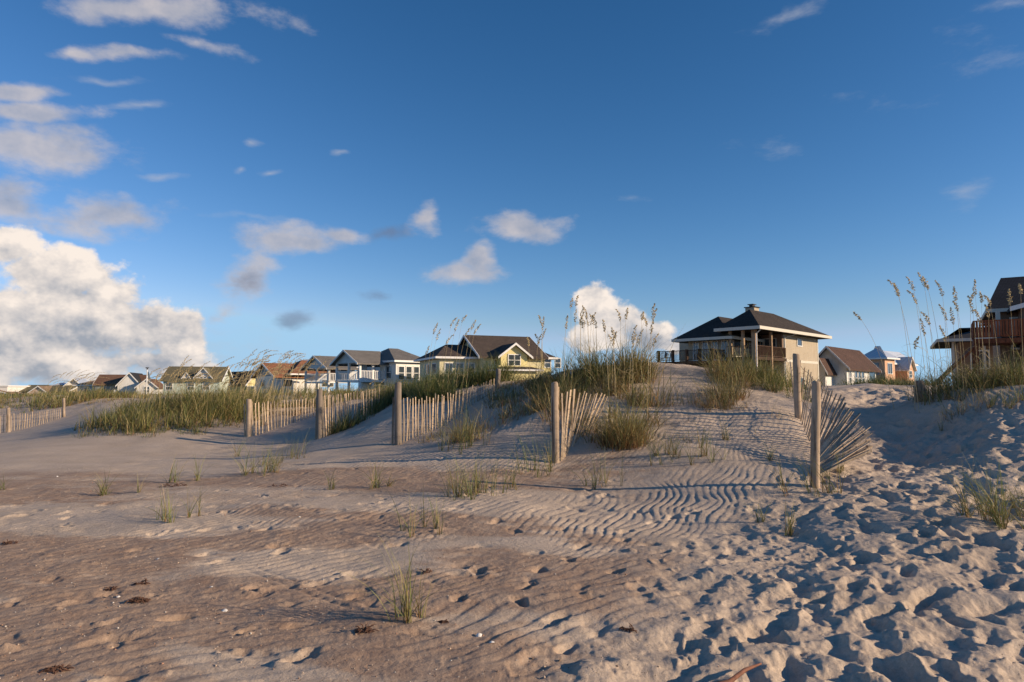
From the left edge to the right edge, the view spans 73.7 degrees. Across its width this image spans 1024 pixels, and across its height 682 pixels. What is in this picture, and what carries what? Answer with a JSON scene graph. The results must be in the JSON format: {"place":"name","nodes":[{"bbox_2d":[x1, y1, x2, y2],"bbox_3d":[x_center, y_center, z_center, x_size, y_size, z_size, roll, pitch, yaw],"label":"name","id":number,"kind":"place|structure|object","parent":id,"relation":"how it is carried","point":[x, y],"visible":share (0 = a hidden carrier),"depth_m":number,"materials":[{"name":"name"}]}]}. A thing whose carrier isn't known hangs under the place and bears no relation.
{"place":"outdoors","nodes":[
{"label":"outdoors","id":0,"kind":"place"},
{"bbox_2d":[0,380,176,414],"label":"dune grass","id":1,"kind":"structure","parent":0,"point":[95,394],"depth_m":38.80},
{"bbox_2d":[60,370,296,437],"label":"dune grass","id":2,"kind":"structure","parent":0,"point":[205,409],"depth_m":21.80,"materials":[{"name":"plant"}]},
{"bbox_2d":[133,372,422,427],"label":"dune grass","id":3,"kind":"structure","parent":0,"point":[332,392],"depth_m":28.00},
{"bbox_2d":[382,350,570,445],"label":"dune grass","id":4,"kind":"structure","parent":0,"point":[432,388],"depth_m":18.22,"materials":[{"name":"plant"}]},
{"bbox_2d":[0,362,1023,681],"bbox_3d":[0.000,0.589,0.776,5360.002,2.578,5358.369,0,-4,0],"label":"ground","id":5,"kind":"structure","parent":0,"point":[882,566],"depth_m":6.45,"materials":[{"name":"sand"}]},
{"bbox_2d":[0,385,29,393],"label":"beach house","id":6,"kind":"structure","parent":5,"relation":"on","point":[6,388],"depth_m":131.38,"materials":[{"name":"white"}]},
{"bbox_2d":[0,398,65,432],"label":"sand fence","id":7,"kind":"object","parent":5,"relation":"on","point":[8,420],"visible":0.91,"depth_m":29.21,"materials":[{"name":"wood"}]},
{"bbox_2d":[19,385,77,393],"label":"beach house","id":8,"kind":"structure","parent":5,"relation":"on","point":[31,387],"depth_m":136.51,"materials":[{"name":"beige"}]},
{"bbox_2d":[38,664,73,674],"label":"seaweed","id":9,"kind":"object","parent":5,"relation":"on","point":[53,669],"visible":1,"depth_m":3.92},
{"bbox_2d":[50,378,88,385],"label":"beach house","id":10,"kind":"structure","parent":5,"relation":"on","point":[70,382],"depth_m":140.31,"materials":[{"name":"white"}]},
{"bbox_2d":[72,380,95,393],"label":"beach house","id":11,"kind":"structure","parent":5,"relation":"on","point":[80,385],"depth_m":129.85,"materials":[{"name":"white"}]},
{"bbox_2d":[83,468,121,495],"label":"grass tuft","id":12,"kind":"object","parent":5,"relation":"on","point":[102,492],"visible":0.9,"depth_m":10.08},
{"bbox_2d":[92,372,162,393],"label":"beach house","id":13,"kind":"structure","parent":5,"relation":"on","point":[130,380],"depth_m":125.65,"materials":[{"name":"white"}]},
{"bbox_2d":[124,597,150,603],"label":"seaweed","id":14,"kind":"object","parent":5,"relation":"on","point":[138,599],"visible":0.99,"depth_m":5.16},
{"bbox_2d":[0,387,334,398],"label":"scrub","id":15,"kind":"object","parent":5,"relation":"on","point":[13,395],"visible":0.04,"depth_m":74.15,"materials":[{"name":"green plant"}]},
{"bbox_2d":[143,479,211,522],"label":"grass tuft","id":16,"kind":"object","parent":5,"relation":"on","point":[165,513],"visible":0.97,"depth_m":8.07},
{"bbox_2d":[160,454,209,482],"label":"grass tuft","id":17,"kind":"object","parent":5,"relation":"on","point":[174,475],"visible":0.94,"depth_m":11.10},
{"bbox_2d":[159,366,233,394],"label":"beach house","id":18,"kind":"structure","parent":5,"relation":"on","point":[169,371],"depth_m":96.22,"materials":[{"name":"beige"}]},
{"bbox_2d":[193,453,208,480],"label":"grass tuft","id":19,"kind":"object","parent":5,"relation":"on","point":[197,475],"visible":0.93,"depth_m":11.23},
{"bbox_2d":[230,371,254,392],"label":"beach house","id":20,"kind":"structure","parent":5,"relation":"on","point":[240,374],"depth_m":116.97,"materials":[{"name":"yellow"}]},
{"bbox_2d":[225,447,290,465],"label":"grass tuft","id":21,"kind":"object","parent":5,"relation":"on","point":[271,457],"visible":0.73,"depth_m":12.97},
{"bbox_2d":[222,439,313,475],"bbox_3d":[-4.270,1.974,11.706,1.807,0.669,2.128,1,-4,-19],"label":"grass tuft","id":22,"kind":"object","parent":5,"relation":"on","point":[266,468],"visible":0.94,"depth_m":11.67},
{"bbox_2d":[244,398,315,436],"bbox_3d":[-7.058,2.525,21.328,0.294,1.472,3.315,-2,-4,23],"label":"sand fence","id":23,"kind":"object","parent":5,"relation":"on","point":[248,431],"visible":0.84,"depth_m":20.37,"materials":[{"name":"wood"}]},
{"bbox_2d":[265,431,316,458],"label":"grass tuft","id":24,"kind":"object","parent":5,"relation":"on","point":[296,453],"visible":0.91,"depth_m":14.19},
{"bbox_2d":[250,360,355,393],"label":"beach house","id":25,"kind":"structure","parent":5,"relation":"on","point":[295,375],"depth_m":102.32,"materials":[{"name":"white"}]},
{"bbox_2d":[283,379,292,386],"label":"window","id":26,"kind":"structure","parent":25,"relation":"in","point":[290,380],"depth_m":100.98,"materials":[{"name":"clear glass"}]},
{"bbox_2d":[300,356,357,392],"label":"beach house","id":27,"kind":"structure","parent":5,"relation":"on","point":[319,361],"depth_m":94.42,"materials":[{"name":"blue"}]},
{"bbox_2d":[327,468,335,489],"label":"grass tuft","id":28,"kind":"object","parent":5,"relation":"on","point":[333,485],"visible":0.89,"depth_m":9.78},
{"bbox_2d":[315,387,404,438],"bbox_3d":[-4.316,2.195,20.556,0.277,1.868,5.331,-1,-4,17],"label":"sand fence","id":29,"kind":"object","parent":5,"relation":"on","point":[320,405],"visible":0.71,"depth_m":18.36,"materials":[{"name":"wood"}]},
{"bbox_2d":[354,623,378,634],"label":"seaweed","id":30,"kind":"object","parent":5,"relation":"on","point":[367,629],"visible":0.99,"depth_m":4.45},
{"bbox_2d":[329,348,419,391],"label":"beach house","id":31,"kind":"structure","parent":5,"relation":"on","point":[386,365],"depth_m":81.25,"materials":[{"name":"white"}]},
{"bbox_2d":[366,365,371,379],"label":"patio door","id":32,"kind":"structure","parent":31,"relation":"in","point":[368,367],"depth_m":84.35,"materials":[{"name":"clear glass"}]},
{"bbox_2d":[374,365,380,379],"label":"patio door","id":33,"kind":"structure","parent":31,"relation":"in","point":[377,368],"depth_m":82.80,"materials":[{"name":"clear glass"}]},
{"bbox_2d":[386,366,391,378],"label":"window","id":34,"kind":"structure","parent":31,"relation":"in","point":[389,368],"depth_m":80.92,"materials":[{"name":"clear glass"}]},
{"bbox_2d":[398,366,404,379],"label":"window","id":35,"kind":"structure","parent":31,"relation":"in","point":[401,369],"depth_m":80.43,"materials":[{"name":"clear glass"}]},
{"bbox_2d":[406,366,411,379],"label":"window","id":36,"kind":"structure","parent":31,"relation":"in","point":[408,368],"depth_m":81.14,"materials":[{"name":"clear glass"}]},
{"bbox_2d":[413,366,419,379],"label":"window","id":37,"kind":"structure","parent":31,"relation":"in","point":[415,368],"depth_m":81.84,"materials":[{"name":"clear glass"}]},
{"bbox_2d":[358,458,409,488],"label":"grass tuft","id":38,"kind":"object","parent":5,"relation":"on","point":[375,481],"visible":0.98,"depth_m":9.79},
{"bbox_2d":[320,364,461,436],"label":"dune grass","id":39,"kind":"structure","parent":5,"relation":"on","point":[383,403],"depth_m":20.73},
{"bbox_2d":[314,536,493,622],"bbox_3d":[-0.815,1.627,4.686,0.996,0.625,1.330,3,-5,-36],"label":"grass tuft","id":40,"kind":"object","parent":5,"relation":"on","point":[406,608],"visible":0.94,"depth_m":4.69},
{"bbox_2d":[0,400,823,681],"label":"shell grit","id":41,"kind":"object","parent":5,"relation":"on","point":[309,596],"visible":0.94,"depth_m":5.04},
{"bbox_2d":[389,482,446,537],"bbox_3d":[-1.001,1.777,7.311,0.856,0.552,0.790,0,-4,0],"label":"grass tuft","id":42,"kind":"object","parent":5,"relation":"on","point":[436,523],"visible":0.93,"depth_m":7.29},
{"bbox_2d":[408,557,462,618],"bbox_3d":[-0.616,1.724,4.784,0.467,0.447,0.458,-1,-4,9],"label":"grass tuft","id":43,"kind":"object","parent":5,"relation":"on","point":[419,614],"visible":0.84,"depth_m":4.76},
{"bbox_2d":[391,368,500,444],"bbox_3d":[-1.404,1.637,16.423,0.207,2.085,4.475,-2,-5,28],"label":"sand fence","id":44,"kind":"object","parent":5,"relation":"on","point":[397,424],"visible":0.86,"depth_m":15.23,"materials":[{"name":"wood"}]},
{"bbox_2d":[397,455,506,499],"bbox_3d":[-0.793,1.768,9.097,1.579,0.676,1.315,0,-4,0],"label":"grass tuft","id":45,"kind":"object","parent":5,"relation":"on","point":[461,492],"visible":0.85,"depth_m":9.10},
{"bbox_2d":[434,408,503,453],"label":"grass tuft","id":46,"kind":"object","parent":5,"relation":"on","point":[467,439],"visible":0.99,"depth_m":12.81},
{"bbox_2d":[449,455,515,499],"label":"grass tuft","id":47,"kind":"object","parent":5,"relation":"on","point":[471,493],"visible":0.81,"depth_m":9.09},
{"bbox_2d":[413,334,560,381],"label":"beach house","id":48,"kind":"structure","parent":5,"relation":"on","point":[483,347],"depth_m":71.60,"materials":[{"name":"beige"}]},
{"bbox_2d":[444,362,452,373],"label":"window","id":49,"kind":"structure","parent":48,"relation":"in","point":[445,363],"depth_m":70.02,"materials":[{"name":"clear glass"}]},
{"bbox_2d":[508,354,514,364],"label":"window","id":50,"kind":"structure","parent":48,"relation":"in","point":[512,355],"depth_m":69.90,"materials":[{"name":"clear glass"}]},
{"bbox_2d":[514,354,520,365],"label":"window","id":51,"kind":"structure","parent":48,"relation":"in","point":[516,355],"depth_m":70.15,"materials":[{"name":"clear glass"}]},
{"bbox_2d":[554,358,560,367],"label":"window","id":52,"kind":"structure","parent":48,"relation":"in","point":[558,361],"depth_m":73.74,"materials":[{"name":"clear glass"}]},
{"bbox_2d":[458,448,529,492],"bbox_3d":[-0.086,1.801,9.704,1.363,0.698,1.413,2,-5,-29],"label":"grass tuft","id":53,"kind":"object","parent":5,"relation":"on","point":[507,483],"visible":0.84,"depth_m":9.61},
{"bbox_2d":[501,430,586,477],"bbox_3d":[0.077,1.711,10.690,2.186,0.875,1.979,0,-4,0],"label":"grass tuft","id":54,"kind":"object","parent":5,"relation":"on","point":[535,464],"visible":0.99,"depth_m":10.94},
{"bbox_2d":[558,315,569,379],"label":"sea oat","id":55,"kind":"object","parent":5,"relation":"on","point":[566,318],"visible":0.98,"depth_m":16.11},
{"bbox_2d":[420,308,734,451],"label":"dune grass","id":56,"kind":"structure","parent":5,"relation":"on","point":[619,433],"depth_m":14.82,"materials":[{"name":"plant"}]},
{"bbox_2d":[551,382,607,462],"bbox_3d":[1.202,1.611,12.233,0.345,1.747,1.855,-3,-5,32],"label":"sand fence","id":57,"kind":"object","parent":5,"relation":"on","point":[555,412],"visible":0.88,"depth_m":11.72,"materials":[{"name":"wood"}]},
{"bbox_2d":[566,443,625,489],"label":"grass tuft","id":58,"kind":"object","parent":5,"relation":"on","point":[593,485],"visible":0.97,"depth_m":9.95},
{"bbox_2d":[615,309,620,374],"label":"sea oat","id":59,"kind":"object","parent":5,"relation":"on","point":[618,314],"visible":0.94,"depth_m":16.07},
{"bbox_2d":[618,334,636,383],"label":"sea oat","id":60,"kind":"object","parent":5,"relation":"on","point":[632,341],"visible":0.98,"depth_m":14.73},
{"bbox_2d":[619,623,636,632],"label":"seaweed","id":61,"kind":"object","parent":5,"relation":"on","point":[627,629],"visible":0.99,"depth_m":4.49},
{"bbox_2d":[642,333,664,395],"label":"sea oat","id":62,"kind":"object","parent":5,"relation":"on","point":[652,370],"visible":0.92,"depth_m":14.88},
{"bbox_2d":[632,429,686,464],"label":"grass tuft","id":63,"kind":"object","parent":5,"relation":"on","point":[657,451],"visible":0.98,"depth_m":11.08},
{"bbox_2d":[657,420,711,456],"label":"grass tuft","id":64,"kind":"object","parent":5,"relation":"on","point":[672,446],"visible":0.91,"depth_m":11.04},
{"bbox_2d":[680,425,738,464],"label":"grass tuft","id":65,"kind":"object","parent":5,"relation":"on","point":[704,453],"visible":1,"depth_m":10.64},
{"bbox_2d":[720,422,739,440],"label":"grass tuft","id":66,"kind":"object","parent":5,"relation":"on","point":[726,433],"visible":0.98,"depth_m":11.59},
{"bbox_2d":[717,663,761,681],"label":"driftwood stick","id":67,"kind":"object","parent":5,"relation":"on","point":[736,676],"visible":1,"depth_m":3.76,"materials":[{"name":"wood"}]},
{"bbox_2d":[649,334,834,443],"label":"dune grass","id":68,"kind":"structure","parent":5,"relation":"on","point":[742,374],"depth_m":15.69,"materials":[{"name":"plant"}]},
{"bbox_2d":[656,304,831,386],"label":"beach house","id":69,"kind":"structure","parent":5,"relation":"on","point":[752,325],"depth_m":66.58,"materials":[{"name":"beige"}]},
{"bbox_2d":[693,342,698,360],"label":"patio door","id":70,"kind":"structure","parent":69,"relation":"in","point":[695,346],"depth_m":68.06,"materials":[{"name":"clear glass"}]},
{"bbox_2d":[702,341,708,360],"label":"patio door","id":71,"kind":"structure","parent":69,"relation":"in","point":[704,343],"depth_m":67.32,"materials":[{"name":"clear glass"}]},
{"bbox_2d":[711,341,717,359],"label":"patio door","id":72,"kind":"structure","parent":69,"relation":"in","point":[715,343],"depth_m":66.58,"materials":[{"name":"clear glass"}]},
{"bbox_2d":[721,340,727,359],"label":"patio door","id":73,"kind":"structure","parent":69,"relation":"in","point":[724,343],"depth_m":65.86,"materials":[{"name":"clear glass"}]},
{"bbox_2d":[733,340,741,356],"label":"patio door","id":74,"kind":"structure","parent":69,"relation":"in","point":[735,343],"depth_m":66.03,"materials":[{"name":"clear glass"}]},
{"bbox_2d":[763,338,776,356],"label":"patio door","id":75,"kind":"structure","parent":69,"relation":"in","point":[766,339],"depth_m":67.94,"materials":[{"name":"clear glass"}]},
{"bbox_2d":[742,497,770,521],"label":"grass tuft","id":76,"kind":"object","parent":5,"relation":"on","point":[758,518],"visible":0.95,"depth_m":7.48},
{"bbox_2d":[734,436,786,460],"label":"grass tuft","id":77,"kind":"object","parent":5,"relation":"on","point":[769,458],"visible":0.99,"depth_m":10.37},
{"bbox_2d":[782,495,803,536],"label":"grass tuft","id":78,"kind":"object","parent":5,"relation":"on","point":[789,527],"visible":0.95,"depth_m":7.02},
{"bbox_2d":[743,445,848,496],"bbox_3d":[3.412,1.607,8.514,1.940,0.722,1.961,4,-6,-42],"label":"grass tuft","id":79,"kind":"object","parent":5,"relation":"on","point":[808,489],"visible":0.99,"depth_m":8.58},
{"bbox_2d":[790,353,872,487],"bbox_3d":[5.165,1.253,11.101,0.981,2.310,4.942,-2,-4,20],"label":"sand fence","id":80,"kind":"object","parent":5,"relation":"on","point":[835,437],"visible":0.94,"depth_m":10.23,"materials":[{"name":"wood"}]},
{"bbox_2d":[818,346,881,385],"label":"beach house","id":81,"kind":"structure","parent":5,"relation":"on","point":[839,362],"depth_m":76.12,"materials":[{"name":"white"}]},
{"bbox_2d":[853,312,905,406],"bbox_3d":[7.449,0.386,13.877,0.918,2.007,0.240,-1,-4,16],"label":"sea oat","id":82,"kind":"object","parent":5,"relation":"on","point":[859,318],"visible":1,"depth_m":13.91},
{"bbox_2d":[864,346,917,383],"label":"beach house","id":83,"kind":"structure","parent":5,"relation":"on","point":[889,361],"depth_m":96.93,"materials":[{"name":"orange"}]},
{"bbox_2d":[887,363,892,373],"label":"window","id":84,"kind":"structure","parent":83,"relation":"in","point":[889,365],"depth_m":95.96,"materials":[{"name":"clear glass"}]},
{"bbox_2d":[893,283,912,400],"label":"sea oat","id":85,"kind":"object","parent":5,"relation":"on","point":[906,340],"visible":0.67,"depth_m":14.14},
{"bbox_2d":[887,280,919,412],"bbox_3d":[7.626,0.098,13.329,0.499,2.627,0.103,0,-4,0],"label":"sea oat","id":86,"kind":"object","parent":5,"relation":"on","point":[907,332],"visible":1,"depth_m":13.32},
{"bbox_2d":[902,336,918,398],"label":"sea oat","id":87,"kind":"object","parent":5,"relation":"on","point":[916,343],"visible":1,"depth_m":13.42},
{"bbox_2d":[905,276,926,389],"bbox_3d":[8.285,-0.077,14.108,0.424,2.511,0.382,-3,-5,32],"label":"sea oat","id":88,"kind":"object","parent":5,"relation":"on","point":[913,287],"visible":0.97,"depth_m":14.05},
{"bbox_2d":[913,380,927,402],"bbox_3d":[8.298,1.106,13.894,0.320,0.612,0.205,0,-4,0],"label":"fence stump","id":89,"kind":"object","parent":5,"relation":"on","point":[922,389],"visible":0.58,"depth_m":13.83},
{"bbox_2d":[906,290,938,385],"bbox_3d":[8.444,0.006,14.044,0.500,2.192,0.336,-2,-5,27],"label":"sea oat","id":90,"kind":"object","parent":5,"relation":"on","point":[913,296],"visible":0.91,"depth_m":14.23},
{"bbox_2d":[919,318,931,398],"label":"sea oat","id":91,"kind":"object","parent":5,"relation":"on","point":[924,332],"visible":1,"depth_m":13.39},
{"bbox_2d":[917,272,937,400],"bbox_3d":[8.230,-0.078,13.534,0.270,2.562,0.481,-2,-5,30],"label":"sea oat","id":92,"kind":"object","parent":5,"relation":"on","point":[921,279],"visible":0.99,"depth_m":13.47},
{"bbox_2d":[921,312,953,392],"bbox_3d":[8.620,0.237,13.742,0.673,1.686,0.191,0,-4,0],"label":"sea oat","id":93,"kind":"object","parent":5,"relation":"on","point":[926,316],"visible":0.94,"depth_m":13.83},
{"bbox_2d":[923,277,959,399],"bbox_3d":[8.399,-0.077,13.291,0.586,2.440,0.346,0,-4,0],"label":"sea oat","id":94,"kind":"object","parent":5,"relation":"on","point":[926,286],"visible":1,"depth_m":13.37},
{"bbox_2d":[935,280,949,385],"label":"sea oat","id":95,"kind":"object","parent":5,"relation":"on","point":[937,283],"visible":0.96,"depth_m":13.83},
{"bbox_2d":[939,304,953,397],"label":"sea oat","id":96,"kind":"object","parent":5,"relation":"on","point":[943,310],"visible":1,"depth_m":13.22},
{"bbox_2d":[939,325,953,390],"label":"sea oat","id":97,"kind":"object","parent":5,"relation":"on","point":[943,333],"visible":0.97,"depth_m":13.64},
{"bbox_2d":[947,307,958,394],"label":"sea oat","id":98,"kind":"object","parent":5,"relation":"on","point":[951,319],"visible":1,"depth_m":13.30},
{"bbox_2d":[947,287,963,392],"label":"sea oat","id":99,"kind":"object","parent":5,"relation":"on","point":[955,297],"visible":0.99,"depth_m":13.29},
{"bbox_2d":[887,448,1023,529],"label":"grass tuft","id":100,"kind":"object","parent":5,"relation":"on","point":[996,518],"visible":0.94,"depth_m":6.71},
{"bbox_2d":[930,323,993,383],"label":"beach house","id":101,"kind":"structure","parent":5,"relation":"on","point":[965,338],"depth_m":50.40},
{"bbox_2d":[970,350,990,368],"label":"window","id":102,"kind":"structure","parent":101,"relation":"in","point":[987,354],"depth_m":49.95,"materials":[{"name":"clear glass"}]},
{"bbox_2d":[961,292,974,373],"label":"sea oat","id":103,"kind":"object","parent":5,"relation":"on","point":[971,300],"visible":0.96,"depth_m":13.45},
{"bbox_2d":[973,279,980,368],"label":"sea oat","id":104,"kind":"object","parent":5,"relation":"on","point":[974,281],"visible":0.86,"depth_m":13.99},
{"bbox_2d":[967,296,987,383],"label":"sea oat","id":105,"kind":"object","parent":5,"relation":"on","point":[972,307],"visible":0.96,"depth_m":13.50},
{"bbox_2d":[940,276,1023,379],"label":"beach house","id":106,"kind":"structure","parent":5,"relation":"on","point":[1003,313],"depth_m":37.63,"materials":[{"name":"wood"}]},
{"bbox_2d":[1010,317,1019,349],"bbox_3d":[27.872,-0.437,37.672,0.600,1.800,0.077,-3,-5,32],"label":"window","id":107,"kind":"structure","parent":106,"relation":"in","point":[1012,346],"depth_m":37.73,"materials":[{"name":"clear glass"}]},
{"bbox_2d":[974,309,997,375],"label":"sea oat","id":108,"kind":"object","parent":5,"relation":"on","point":[981,333],"visible":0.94,"depth_m":13.62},
{"bbox_2d":[979,292,994,378],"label":"sea oat","id":109,"kind":"object","parent":5,"relation":"on","point":[981,296],"visible":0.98,"depth_m":13.32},
{"bbox_2d":[953,465,1023,516],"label":"grass tuft","id":110,"kind":"object","parent":5,"relation":"on","point":[1020,501],"visible":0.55,"depth_m":7.15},
{"bbox_2d":[978,373,1023,408],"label":"grass tuft","id":111,"kind":"object","parent":5,"relation":"on","point":[1003,403],"visible":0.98,"depth_m":11.90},
{"bbox_2d":[984,295,1019,370],"bbox_3d":[9.385,-0.029,13.148,0.325,1.787,0.534,1,-4,-8],"label":"sea oat","id":112,"kind":"object","parent":5,"relation":"on","point":[988,300],"visible":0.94,"depth_m":13.29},
{"bbox_2d":[999,289,1015,383],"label":"sea oat","id":113,"kind":"object","parent":5,"relation":"on","point":[1009,292],"visible":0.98,"depth_m":13.05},
{"bbox_2d":[1015,283,1023,376],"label":"sea oat","id":114,"kind":"object","parent":5,"relation":"on","point":[1020,289],"visible":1,"depth_m":12.83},
{"bbox_2d":[0,0,1023,390],"label":"sky","id":115,"kind":"structure","parent":0,"point":[215,181],"materials":[{"name":"blue"}]},
{"bbox_2d":[821,366,941,385],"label":"dune grass","id":116,"kind":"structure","parent":0,"point":[873,380],"depth_m":24.80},
{"bbox_2d":[872,337,1023,421],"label":"dune grass","id":117,"kind":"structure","parent":0,"point":[1003,378],"depth_m":13.27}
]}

